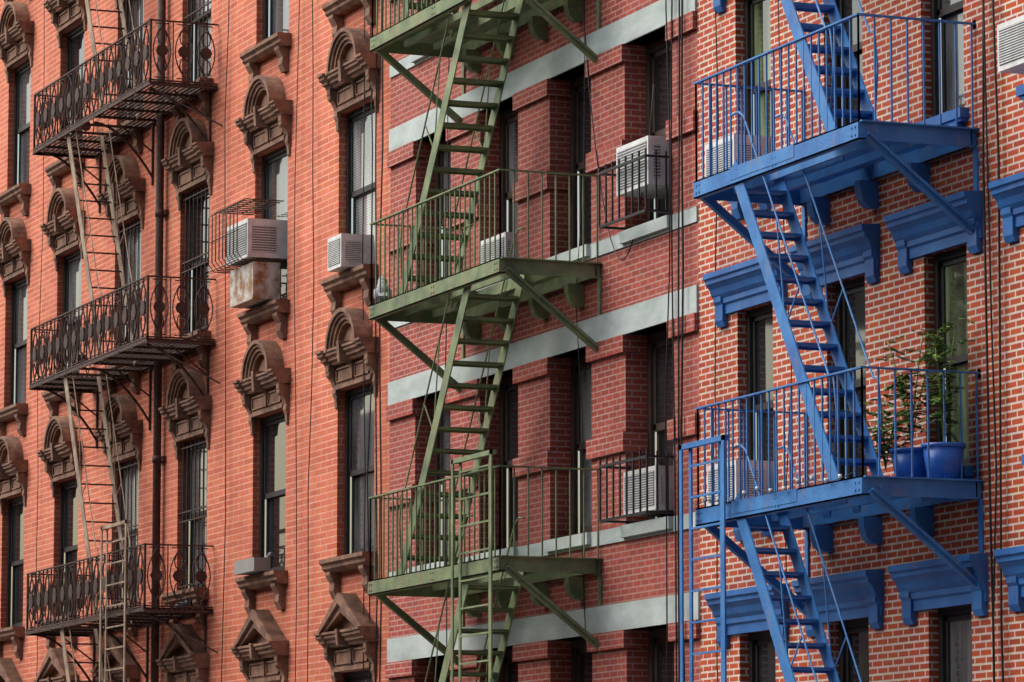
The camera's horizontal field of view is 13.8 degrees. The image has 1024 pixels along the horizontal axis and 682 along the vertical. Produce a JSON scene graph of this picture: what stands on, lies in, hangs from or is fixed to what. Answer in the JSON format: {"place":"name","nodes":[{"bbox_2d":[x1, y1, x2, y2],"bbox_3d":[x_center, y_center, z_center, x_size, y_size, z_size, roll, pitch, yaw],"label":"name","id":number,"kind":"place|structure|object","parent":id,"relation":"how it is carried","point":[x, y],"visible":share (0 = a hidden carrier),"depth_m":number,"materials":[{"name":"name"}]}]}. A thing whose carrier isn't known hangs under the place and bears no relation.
{"place":"outdoors","nodes":[
{"label":"outdoors","id":0,"kind":"place"},
{"bbox_3d":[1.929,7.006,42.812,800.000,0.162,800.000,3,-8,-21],"label":"street","id":1,"kind":"structure","parent":0,"visible":0},
{"bbox_2d":[0,0,390,681],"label":"building","id":2,"kind":"structure","parent":1,"relation":"on","point":[240,476],"depth_m":58.86,"materials":[{"name":"brick"}]},
{"bbox_2d":[26,0,221,681],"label":"fire escape","id":3,"kind":"object","parent":2,"relation":"attached to","point":[143,354],"visible":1,"depth_m":61.56,"materials":[{"name":"black metal"}]},
{"bbox_2d":[151,0,168,681],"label":"drainpipe","id":4,"kind":"object","parent":2,"relation":"attached to","point":[161,213],"visible":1,"depth_m":61.33,"materials":[{"name":"orange metal"}]},
{"bbox_2d":[0,0,380,681],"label":"building trim","id":5,"kind":"structure","parent":2,"relation":"attached to","point":[346,630],"depth_m":59.08,"materials":[{"name":"brown stone"}]},
{"bbox_2d":[167,276,391,612],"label":"pigeons","id":6,"kind":"object","parent":2,"relation":"attached to","point":[378,296],"visible":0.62,"depth_m":49.67,"materials":[{"name":"grey"}]},
{"bbox_2d":[112,0,673,603],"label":"window guards","id":7,"kind":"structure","parent":2,"relation":"attached to","point":[244,206],"depth_m":57.38,"materials":[{"name":"black metal"}]},
{"bbox_2d":[36,0,1003,681],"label":"cables","id":8,"kind":"object","parent":2,"relation":"attached to","point":[984,162],"visible":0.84,"depth_m":44.17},
{"bbox_2d":[226,15,1023,574],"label":"air conditioners","id":9,"kind":"object","parent":2,"relation":"attached to","point":[260,243],"visible":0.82,"depth_m":45.26,"materials":[{"name":"white metal"}]},
{"bbox_2d":[385,0,700,681],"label":"building","id":10,"kind":"structure","parent":1,"relation":"on","point":[536,420],"depth_m":47.45,"materials":[{"name":"red brick"}]},
{"bbox_2d":[368,0,602,681],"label":"fire escape","id":11,"kind":"object","parent":10,"relation":"attached to","point":[456,298],"visible":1,"depth_m":47.67,"materials":[{"name":"green paint"}]},
{"bbox_2d":[387,0,699,662],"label":"stone bands","id":12,"kind":"object","parent":10,"relation":"attached to","point":[647,614],"visible":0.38,"depth_m":46.77,"materials":[{"name":"grey stone"}]},
{"bbox_2d":[697,0,1023,681],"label":"building","id":13,"kind":"structure","parent":1,"relation":"on","point":[932,292],"depth_m":39.68,"materials":[{"name":"red brick"}]},
{"bbox_2d":[679,0,984,681],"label":"fire escape","id":14,"kind":"object","parent":13,"relation":"attached to","point":[869,146],"visible":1,"depth_m":39.15,"materials":[{"name":"blue paint"}]},
{"bbox_2d":[841,317,977,478],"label":"potted plants","id":15,"kind":"object","parent":14,"relation":"on","point":[945,459],"visible":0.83,"depth_m":38.12,"materials":[{"name":"green plant"}]},
{"bbox_2d":[703,0,1023,647],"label":"building trim","id":16,"kind":"structure","parent":13,"relation":"attached to","point":[927,228],"depth_m":39.44,"materials":[{"name":"blue paint"}]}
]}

